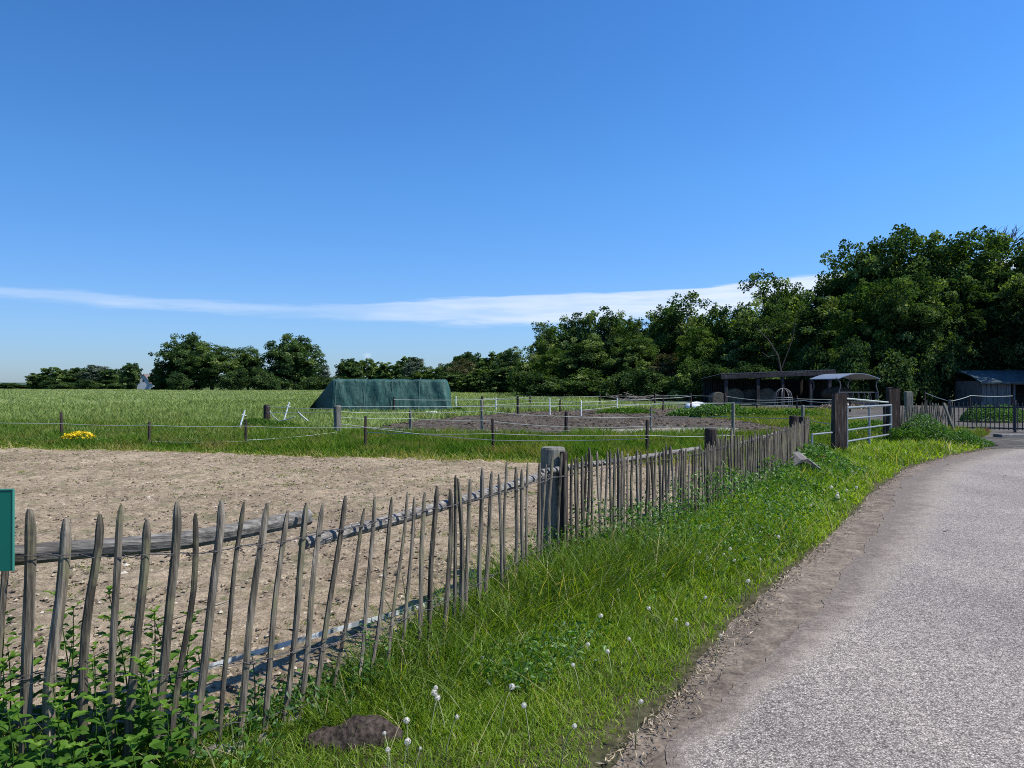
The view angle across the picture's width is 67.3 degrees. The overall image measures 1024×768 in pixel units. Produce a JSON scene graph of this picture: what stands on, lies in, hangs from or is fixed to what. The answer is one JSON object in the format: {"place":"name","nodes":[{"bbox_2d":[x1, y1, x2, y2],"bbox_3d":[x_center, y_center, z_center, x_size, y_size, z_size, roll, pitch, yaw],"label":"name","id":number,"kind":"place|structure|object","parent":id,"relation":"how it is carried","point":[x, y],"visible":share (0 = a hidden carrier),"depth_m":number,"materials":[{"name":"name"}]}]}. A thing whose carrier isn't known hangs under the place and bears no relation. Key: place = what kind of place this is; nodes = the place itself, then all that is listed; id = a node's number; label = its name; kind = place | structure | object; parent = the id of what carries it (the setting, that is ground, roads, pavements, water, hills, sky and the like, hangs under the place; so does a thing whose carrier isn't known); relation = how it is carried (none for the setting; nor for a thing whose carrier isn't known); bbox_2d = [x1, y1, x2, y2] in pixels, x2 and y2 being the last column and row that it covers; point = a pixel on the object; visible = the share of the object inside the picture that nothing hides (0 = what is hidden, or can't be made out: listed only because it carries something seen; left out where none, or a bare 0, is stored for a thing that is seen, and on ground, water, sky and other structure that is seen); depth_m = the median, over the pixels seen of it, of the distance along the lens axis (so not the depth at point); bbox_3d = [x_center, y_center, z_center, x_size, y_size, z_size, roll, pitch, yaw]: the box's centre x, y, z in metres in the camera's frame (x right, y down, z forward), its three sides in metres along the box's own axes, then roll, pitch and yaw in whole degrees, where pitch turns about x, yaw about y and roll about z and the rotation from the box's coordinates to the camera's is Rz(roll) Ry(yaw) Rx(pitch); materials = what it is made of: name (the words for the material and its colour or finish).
{"place":"outdoors","nodes":[
{"label":"outdoors","id":0,"kind":"place"},
{"bbox_2d":[60,683,336,767],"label":"grass","id":1,"kind":"structure","parent":0,"point":[210,760],"depth_m":3.21,"materials":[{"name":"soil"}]},
{"bbox_2d":[55,601,89,730],"bbox_3d":[-1.991,1.297,3.452,0.164,0.624,0.166,0,0,44],"label":"nettle","id":2,"kind":"object","parent":1,"relation":"on","point":[73,686],"visible":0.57,"depth_m":3.45,"materials":[{"name":"green plant"}]},
{"bbox_2d":[0,414,809,763],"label":"picket fence","id":3,"kind":"object","parent":1,"relation":"on","point":[550,476],"visible":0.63,"depth_m":3.67,"materials":[{"name":"wood"}]},
{"bbox_2d":[0,489,14,570],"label":"green sign","id":4,"kind":"object","parent":3,"relation":"attached to","point":[7,529],"visible":1,"depth_m":3.13,"materials":[{"name":"metal"}]},
{"bbox_2d":[0,389,686,446],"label":"meadow grass","id":5,"kind":"structure","parent":0,"point":[50,405],"depth_m":49.56,"materials":[{"name":"green plant"}]},
{"bbox_2d":[0,447,749,740],"bbox_3d":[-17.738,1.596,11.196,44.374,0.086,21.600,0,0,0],"label":"paddock ground","id":6,"kind":"structure","parent":0,"point":[153,507],"depth_m":8.40,"materials":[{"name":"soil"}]},
{"bbox_2d":[38,591,100,731],"bbox_3d":[-2.067,1.284,3.593,0.218,0.651,0.266,0,0,-14],"label":"nettle","id":7,"kind":"object","parent":6,"relation":"on","point":[67,636],"visible":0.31,"depth_m":3.60,"materials":[{"name":"green plant"}]},
{"bbox_2d":[98,585,152,730],"bbox_3d":[-1.742,1.261,3.469,0.231,0.697,0.210,0,0,-26],"label":"nettle","id":8,"kind":"object","parent":6,"relation":"on","point":[121,660],"visible":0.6,"depth_m":3.47,"materials":[{"name":"green plant"}]},
{"bbox_2d":[126,605,172,719],"bbox_3d":[-1.693,1.333,3.607,0.201,0.553,0.184,0,0,-12],"label":"nettle","id":9,"kind":"object","parent":6,"relation":"on","point":[150,634],"visible":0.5,"depth_m":3.63,"materials":[{"name":"green plant"}]},
{"bbox_2d":[148,609,203,729],"bbox_3d":[-1.525,1.321,3.491,0.193,0.576,0.228,0,0,34],"label":"nettle","id":10,"kind":"object","parent":6,"relation":"on","point":[191,639],"visible":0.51,"depth_m":3.52,"materials":[{"name":"green plant"}]},
{"bbox_2d":[180,648,219,730],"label":"nettle","id":11,"kind":"object","parent":6,"relation":"on","point":[208,718],"visible":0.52,"depth_m":3.53,"materials":[{"name":"green plant"}]},
{"bbox_2d":[0,499,687,715],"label":"electric tape","id":12,"kind":"object","parent":6,"relation":"on","point":[284,644],"visible":0.16,"depth_m":4.24,"materials":[{"name":"white plastic"}]},
{"bbox_2d":[0,449,690,721],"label":"paddock sprouts","id":13,"kind":"object","parent":6,"relation":"on","point":[221,481],"visible":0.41,"depth_m":9.40,"materials":[{"name":"green plant"}]},
{"bbox_2d":[0,448,736,745],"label":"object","id":14,"kind":"structure","parent":6,"relation":"on","point":[259,671],"depth_m":6.84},
{"bbox_2d":[0,416,864,468],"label":"grass field","id":15,"kind":"structure","parent":0,"point":[380,444],"depth_m":19.89,"materials":[{"name":"green plant"}]},
{"bbox_2d":[0,435,983,767],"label":"verge ground","id":16,"kind":"structure","parent":0,"point":[696,653],"depth_m":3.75,"materials":[{"name":"green plant"}]},
{"bbox_2d":[0,652,32,767],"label":"nettle","id":17,"kind":"object","parent":16,"relation":"on","point":[5,740],"visible":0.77,"depth_m":3.05,"materials":[{"name":"green plant"}]},
{"bbox_2d":[0,688,40,767],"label":"nettle","id":18,"kind":"object","parent":16,"relation":"on","point":[29,756],"visible":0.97,"depth_m":2.93,"materials":[{"name":"green plant"}]},
{"bbox_2d":[7,693,57,767],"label":"nettle","id":19,"kind":"object","parent":16,"relation":"on","point":[32,747],"visible":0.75,"depth_m":3.04,"materials":[{"name":"green plant"}]},
{"bbox_2d":[13,735,73,767],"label":"nettle","id":20,"kind":"object","parent":16,"relation":"on","point":[40,751],"visible":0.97,"depth_m":2.86,"materials":[{"name":"green plant"}]},
{"bbox_2d":[29,682,79,763],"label":"nettle","id":21,"kind":"object","parent":16,"relation":"on","point":[44,718],"visible":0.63,"depth_m":3.17,"materials":[{"name":"green plant"}]},
{"bbox_2d":[45,689,102,767],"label":"nettle","id":22,"kind":"object","parent":16,"relation":"on","point":[73,734],"visible":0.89,"depth_m":2.96,"materials":[{"name":"green plant"}]},
{"bbox_2d":[75,654,118,767],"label":"nettle","id":23,"kind":"object","parent":16,"relation":"on","point":[95,734],"visible":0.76,"depth_m":3.13,"materials":[{"name":"green plant"}]},
{"bbox_2d":[82,693,143,767],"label":"nettle","id":24,"kind":"object","parent":16,"relation":"on","point":[109,728],"visible":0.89,"depth_m":3.04,"materials":[{"name":"green plant"}]},
{"bbox_2d":[101,659,167,767],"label":"nettle","id":25,"kind":"object","parent":16,"relation":"on","point":[138,722],"visible":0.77,"depth_m":3.14,"materials":[{"name":"green plant"}]},
{"bbox_2d":[126,656,177,764],"bbox_3d":[-1.488,1.355,3.172,0.191,0.507,0.206,0,0,-28],"label":"nettle","id":26,"kind":"object","parent":16,"relation":"on","point":[145,714],"visible":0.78,"depth_m":3.15,"materials":[{"name":"green plant"}]},
{"bbox_2d":[143,699,191,767],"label":"nettle","id":27,"kind":"object","parent":16,"relation":"on","point":[157,744],"visible":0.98,"depth_m":3.06,"materials":[{"name":"green plant"}]},
{"bbox_2d":[165,650,208,748],"bbox_3d":[-1.423,1.390,3.350,0.198,0.437,0.187,0,0,0],"label":"nettle","id":28,"kind":"object","parent":16,"relation":"on","point":[184,702],"visible":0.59,"depth_m":3.35,"materials":[{"name":"green plant"}]},
{"bbox_2d":[167,695,222,767],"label":"nettle","id":29,"kind":"object","parent":16,"relation":"on","point":[194,718],"visible":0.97,"depth_m":3.13,"materials":[{"name":"green plant"}]},
{"bbox_2d":[298,715,402,753],"bbox_3d":[-0.704,1.545,3.354,0.455,0.184,0.172,-3,1,-13],"label":"molehill","id":30,"kind":"object","parent":16,"relation":"on","point":[368,730],"visible":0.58,"depth_m":3.31,"materials":[{"name":"brown soil"}]},
{"bbox_2d":[117,513,807,767],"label":"long grass","id":31,"kind":"structure","parent":16,"relation":"on","point":[584,563],"depth_m":4.71,"materials":[{"name":"green plant"}]},
{"bbox_2d":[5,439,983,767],"bbox_3d":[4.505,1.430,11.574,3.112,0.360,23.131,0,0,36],"label":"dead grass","id":32,"kind":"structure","parent":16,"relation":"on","point":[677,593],"depth_m":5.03,"materials":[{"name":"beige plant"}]},
{"bbox_2d":[129,439,900,767],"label":"verge undergrowth","id":33,"kind":"object","parent":16,"relation":"on","point":[813,451],"visible":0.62,"depth_m":6.61,"materials":[{"name":"green plant"}]},
{"bbox_2d":[831,393,846,449],"bbox_3d":[7.340,0.976,17.247,0.293,1.538,0.220,0,0,0],"label":"gate post","id":34,"kind":"object","parent":16,"relation":"on","point":[839,420],"visible":0.76,"depth_m":17.15,"materials":[{"name":"wood"}]},
{"bbox_2d":[847,404,891,446],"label":"field gate","id":35,"kind":"structure","parent":34,"relation":"attached to","point":[869,416],"depth_m":18.64,"materials":[{"name":"metal"}]},
{"bbox_2d":[886,387,899,432],"bbox_3d":[10.107,0.917,20.399,0.302,1.672,0.221,0,0,0],"label":"gate post","id":36,"kind":"object","parent":16,"relation":"on","point":[893,396],"visible":0.58,"depth_m":20.30,"materials":[{"name":"wood"}]},
{"bbox_2d":[898,412,956,444],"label":"weed bush","id":37,"kind":"object","parent":16,"relation":"on","point":[928,425],"visible":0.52,"depth_m":20.03,"materials":[{"name":"green plant"}]},
{"bbox_2d":[1,387,997,464],"bbox_3d":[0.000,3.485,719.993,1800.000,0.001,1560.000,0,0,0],"label":"ground","id":38,"kind":"structure","parent":0,"point":[676,401],"depth_m":79.98,"materials":[{"name":"soil"}]},
{"bbox_2d":[38,367,75,388],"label":"tree","id":39,"kind":"object","parent":38,"relation":"on","point":[51,374],"visible":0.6,"depth_m":336.86,"materials":[{"name":"green plant"}]},
{"bbox_2d":[119,363,143,388],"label":"tree","id":40,"kind":"object","parent":38,"relation":"on","point":[130,375],"visible":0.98,"depth_m":297.90,"materials":[{"name":"green plant"}]},
{"bbox_2d":[148,332,208,389],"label":"tree","id":41,"kind":"object","parent":38,"relation":"on","point":[176,356],"visible":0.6,"depth_m":267.29,"materials":[{"name":"green plant"}]},
{"bbox_2d":[183,342,247,389],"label":"tree","id":42,"kind":"object","parent":38,"relation":"on","point":[209,365],"visible":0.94,"depth_m":259.98,"materials":[{"name":"green plant"}]},
{"bbox_2d":[214,367,250,389],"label":"bush","id":43,"kind":"object","parent":38,"relation":"on","point":[231,380],"visible":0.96,"depth_m":248.75,"materials":[{"name":"green plant"}]},
{"bbox_2d":[226,345,264,389],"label":"tree","id":44,"kind":"object","parent":38,"relation":"on","point":[249,360],"visible":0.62,"depth_m":268.35,"materials":[{"name":"green plant"}]},
{"bbox_2d":[248,366,274,389],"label":"bush","id":45,"kind":"object","parent":38,"relation":"on","point":[260,375],"visible":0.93,"depth_m":248.72,"materials":[{"name":"green plant"}]},
{"bbox_2d":[259,333,326,389],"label":"tree","id":46,"kind":"object","parent":38,"relation":"on","point":[293,365],"visible":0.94,"depth_m":258.69,"materials":[{"name":"green plant"}]},
{"bbox_2d":[333,358,364,378],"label":"tree","id":47,"kind":"object","parent":38,"relation":"on","point":[349,368],"visible":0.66,"depth_m":307.49,"materials":[{"name":"green plant"}]},
{"bbox_2d":[15,412,733,453],"bbox_3d":[-6.002,1.231,21.363,23.395,0.951,4.100,0,0,15],"label":"wire fence","id":48,"kind":"object","parent":38,"relation":"on","point":[365,427],"visible":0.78,"depth_m":18.55,"materials":[{"name":"grey metal"}]},
{"bbox_2d":[310,378,452,411],"bbox_3d":[-7.777,0.682,45.247,8.723,2.072,2.860,0,0,0],"label":"covered stack","id":49,"kind":"object","parent":38,"relation":"on","point":[380,392],"visible":0.81,"depth_m":44.16,"materials":[{"name":"plastic"}]},
{"bbox_2d":[457,369,491,392],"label":"tree","id":50,"kind":"object","parent":38,"relation":"on","point":[474,382],"visible":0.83,"depth_m":158.64,"materials":[{"name":"green plant"}]},
{"bbox_2d":[483,367,516,392],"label":"tree","id":51,"kind":"object","parent":38,"relation":"on","point":[497,379],"visible":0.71,"depth_m":148.11,"materials":[{"name":"green plant"}]},
{"bbox_2d":[493,346,527,390],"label":"tree","id":52,"kind":"object","parent":38,"relation":"on","point":[509,353],"visible":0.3,"depth_m":158.81,"materials":[{"name":"green plant"}]},
{"bbox_2d":[506,352,540,395],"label":"tree","id":53,"kind":"object","parent":38,"relation":"on","point":[517,373],"visible":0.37,"depth_m":107.01,"materials":[{"name":"green plant"}]},
{"bbox_2d":[517,371,572,396],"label":"bush","id":54,"kind":"object","parent":38,"relation":"on","point":[540,384],"visible":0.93,"depth_m":95.36,"materials":[{"name":"green plant"}]},
{"bbox_2d":[523,320,566,364],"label":"tree","id":55,"kind":"object","parent":38,"relation":"on","point":[548,339],"visible":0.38,"depth_m":117.62,"materials":[{"name":"green plant"}]},
{"bbox_2d":[263,400,831,445],"bbox_3d":[-1.026,1.066,24.825,21.649,1.301,5.384,0,0,27],"label":"tape fence","id":56,"kind":"object","parent":38,"relation":"on","point":[337,411],"visible":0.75,"depth_m":24.17,"materials":[{"name":"white plastic"}]},
{"bbox_2d":[529,348,570,394],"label":"tree","id":57,"kind":"object","parent":38,"relation":"on","point":[547,368],"visible":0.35,"depth_m":103.12,"materials":[{"name":"green plant"}]},
{"bbox_2d":[555,312,596,395],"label":"tree","id":58,"kind":"object","parent":38,"relation":"on","point":[573,334],"visible":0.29,"depth_m":109.76,"materials":[{"name":"green plant"}]},
{"bbox_2d":[555,367,611,397],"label":"bush","id":59,"kind":"object","parent":38,"relation":"on","point":[576,385],"visible":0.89,"depth_m":91.78,"materials":[{"name":"green plant"}]},
{"bbox_2d":[553,338,622,380],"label":"tree","id":60,"kind":"object","parent":38,"relation":"on","point":[574,362],"visible":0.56,"depth_m":97.10,"materials":[{"name":"green plant"}]},
{"bbox_2d":[579,306,630,397],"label":"tree","id":61,"kind":"object","parent":38,"relation":"on","point":[605,323],"visible":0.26,"depth_m":107.35,"materials":[{"name":"green plant"}]},
{"bbox_2d":[598,367,646,398],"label":"bush","id":62,"kind":"object","parent":38,"relation":"on","point":[614,386],"visible":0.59,"depth_m":89.04,"materials":[{"name":"green plant"}]},
{"bbox_2d":[608,316,648,373],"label":"tree","id":63,"kind":"object","parent":38,"relation":"on","point":[636,325],"visible":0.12,"depth_m":105.77,"materials":[{"name":"green plant"}]},
{"bbox_2d":[600,333,659,389],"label":"tree","id":64,"kind":"object","parent":38,"relation":"on","point":[632,356],"visible":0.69,"depth_m":94.69,"materials":[{"name":"green plant"}]},
{"bbox_2d":[620,367,678,399],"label":"bush","id":65,"kind":"object","parent":38,"relation":"on","point":[649,382],"visible":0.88,"depth_m":85.07,"materials":[{"name":"green plant"}]},
{"bbox_2d":[638,304,691,373],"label":"tree","id":66,"kind":"object","parent":38,"relation":"on","point":[652,330],"visible":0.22,"depth_m":102.99,"materials":[{"name":"green plant"}]},
{"bbox_2d":[649,353,682,399],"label":"tree","id":67,"kind":"object","parent":38,"relation":"on","point":[670,370],"visible":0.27,"depth_m":91.02,"materials":[{"name":"green plant"}]},
{"bbox_2d":[648,290,717,397],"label":"tree","id":68,"kind":"object","parent":38,"relation":"on","point":[670,313],"visible":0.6,"depth_m":99.36,"materials":[{"name":"green plant"}]},
{"bbox_2d":[664,359,702,400],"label":"bush","id":69,"kind":"object","parent":38,"relation":"on","point":[685,383],"visible":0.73,"depth_m":80.63,"materials":[{"name":"green plant"}]},
{"bbox_2d":[673,326,725,372],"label":"tree","id":70,"kind":"object","parent":38,"relation":"on","point":[705,351],"visible":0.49,"depth_m":87.66,"materials":[{"name":"green plant"}]},
{"bbox_2d":[686,302,738,366],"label":"tree","id":71,"kind":"object","parent":38,"relation":"on","point":[717,330],"visible":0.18,"depth_m":93.76,"materials":[{"name":"green plant"}]},
{"bbox_2d":[689,402,745,417],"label":"weed bush","id":72,"kind":"object","parent":38,"relation":"on","point":[702,409],"visible":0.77,"depth_m":37.50,"materials":[{"name":"green plant"}]},
{"bbox_2d":[710,321,761,372],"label":"tree","id":73,"kind":"object","parent":38,"relation":"on","point":[733,353],"visible":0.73,"depth_m":82.83,"materials":[{"name":"green plant"}]},
{"bbox_2d":[731,309,800,378],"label":"tree","id":74,"kind":"object","parent":38,"relation":"on","point":[778,341],"visible":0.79,"depth_m":80.76,"materials":[{"name":"green plant"}]},
{"bbox_2d":[734,268,804,366],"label":"tree","id":75,"kind":"object","parent":38,"relation":"on","point":[778,300],"visible":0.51,"depth_m":88.88,"materials":[{"name":"green plant"}]},
{"bbox_2d":[722,408,829,418],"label":"weed bush","id":76,"kind":"object","parent":38,"relation":"on","point":[746,412],"visible":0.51,"depth_m":36.66,"materials":[{"name":"green plant"}]},
{"bbox_2d":[783,343,828,378],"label":"bush","id":77,"kind":"object","parent":38,"relation":"on","point":[813,359],"visible":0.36,"depth_m":69.66,"materials":[{"name":"green plant"}]},
{"bbox_2d":[786,296,847,370],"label":"tree","id":78,"kind":"object","parent":38,"relation":"on","point":[811,331],"visible":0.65,"depth_m":76.95,"materials":[{"name":"green plant"}]},
{"bbox_2d":[799,239,886,380],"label":"tree","id":79,"kind":"object","parent":38,"relation":"on","point":[837,286],"visible":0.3,"depth_m":83.09,"materials":[{"name":"green plant"}]},
{"bbox_2d":[826,334,877,401],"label":"bush","id":80,"kind":"object","parent":38,"relation":"on","point":[850,359],"visible":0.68,"depth_m":64.44,"materials":[{"name":"green plant"}]},
{"bbox_2d":[823,278,907,401],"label":"tree","id":81,"kind":"object","parent":38,"relation":"on","point":[859,328],"visible":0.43,"depth_m":69.00,"materials":[{"name":"green plant"}]},
{"bbox_2d":[841,223,963,356],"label":"tree","id":82,"kind":"object","parent":38,"relation":"on","point":[896,246],"visible":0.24,"depth_m":79.05,"materials":[{"name":"green plant"}]},
{"bbox_2d":[884,426,927,442],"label":"weed bush","id":83,"kind":"object","parent":38,"relation":"on","point":[907,433],"visible":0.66,"depth_m":19.76,"materials":[{"name":"green plant"}]},
{"bbox_2d":[861,268,964,404],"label":"tree","id":84,"kind":"object","parent":38,"relation":"on","point":[923,325],"visible":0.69,"depth_m":65.48,"materials":[{"name":"green plant"}]},
{"bbox_2d":[925,429,985,447],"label":"weed bush","id":85,"kind":"object","parent":38,"relation":"on","point":[965,435],"visible":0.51,"depth_m":19.85,"materials":[{"name":"green plant"}]},
{"bbox_2d":[922,274,1001,395],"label":"tree","id":86,"kind":"object","parent":38,"relation":"on","point":[970,325],"visible":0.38,"depth_m":66.80,"materials":[{"name":"green plant"}]},
{"bbox_2d":[909,225,1023,383],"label":"tree","id":87,"kind":"object","parent":38,"relation":"on","point":[990,279],"visible":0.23,"depth_m":75.00,"materials":[{"name":"green plant"}]},
{"bbox_2d":[977,270,1023,369],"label":"tree","id":88,"kind":"object","parent":38,"relation":"on","point":[1010,310],"visible":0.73,"depth_m":66.77,"materials":[{"name":"green plant"}]},
{"bbox_2d":[0,0,1023,382],"label":"sky","id":89,"kind":"structure","parent":0,"point":[434,181],"materials":[{"name":"blue"}]},
{"bbox_2d":[371,409,849,433],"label":"tilled ground","id":90,"kind":"structure","parent":0,"point":[633,423],"depth_m":32.39,"materials":[{"name":"soil"}]},
{"bbox_2d":[372,408,848,433],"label":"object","id":91,"kind":"structure","parent":90,"relation":"on","point":[591,425],"depth_m":32.68,"materials":[{"name":"brown soil"}]},
{"bbox_2d":[612,448,992,767],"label":"shoulder ground","id":92,"kind":"structure","parent":0,"point":[809,591],"depth_m":5.21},
{"bbox_2d":[595,448,993,767],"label":"dry leaves","id":93,"kind":"object","parent":92,"relation":"on","point":[670,702],"depth_m":4.32,"materials":[{"name":"brown plant"}]},
{"bbox_2d":[646,405,1023,448],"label":"yard ground","id":94,"kind":"structure","parent":0,"point":[1009,442],"depth_m":32.68,"materials":[{"name":"soil"}]},
{"bbox_2d":[700,369,835,405],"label":"shed","id":95,"kind":"structure","parent":94,"relation":"on","point":[723,383],"depth_m":66.79,"materials":[{"name":"brown wood"}]},
{"bbox_2d":[809,373,880,405],"bbox_3d":[24.260,0.441,56.199,3.888,2.410,3.400,0,0,0],"label":"feeder shelter","id":96,"kind":"object","parent":94,"relation":"on","point":[851,376],"visible":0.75,"depth_m":54.88,"materials":[{"name":"metal"}]},
{"bbox_2d":[714,409,996,441],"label":"yard grass","id":97,"kind":"structure","parent":94,"relation":"on","point":[822,420],"depth_m":30.00,"materials":[{"name":"green plant"}]},
{"bbox_2d":[865,341,920,403],"bbox_3d":[32.066,-0.945,64.962,4.305,5.869,6.078,0,0,18],"label":"tree","id":98,"kind":"object","parent":94,"relation":"on","point":[890,364],"visible":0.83,"depth_m":63.69,"materials":[{"name":"green plant"}]},
{"bbox_2d":[900,400,953,428],"bbox_3d":[14.179,1.108,26.290,0.257,1.136,7.414,0,0,41],"label":"old picket fence","id":99,"kind":"object","parent":94,"relation":"on","point":[903,418],"visible":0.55,"depth_m":26.16,"materials":[{"name":"wood"}]},
{"bbox_2d":[910,333,971,404],"bbox_3d":[35.932,-1.154,64.637,6.078,6.320,4.305,0,0,-12],"label":"bush","id":100,"kind":"object","parent":94,"relation":"on","point":[944,358],"visible":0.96,"depth_m":63.84,"materials":[{"name":"green plant"}]},
{"bbox_2d":[948,400,1023,431],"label":"black railing","id":101,"kind":"object","parent":94,"relation":"on","point":[1014,407],"visible":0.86,"depth_m":26.69,"materials":[{"name":"metal"}]},
{"bbox_2d":[955,370,1023,405],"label":"field shed","id":102,"kind":"structure","parent":94,"relation":"on","point":[981,385],"depth_m":60.76,"materials":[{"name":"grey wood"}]},
{"bbox_2d":[959,403,1023,422],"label":"weed bush","id":103,"kind":"object","parent":94,"relation":"on","point":[992,414],"visible":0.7,"depth_m":33.56,"materials":[{"name":"green plant"}]},
{"bbox_2d":[665,449,1023,767],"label":"road","id":104,"kind":"structure","parent":0,"point":[903,647],"depth_m":4.49,"materials":[{"name":"grey asphalt"}]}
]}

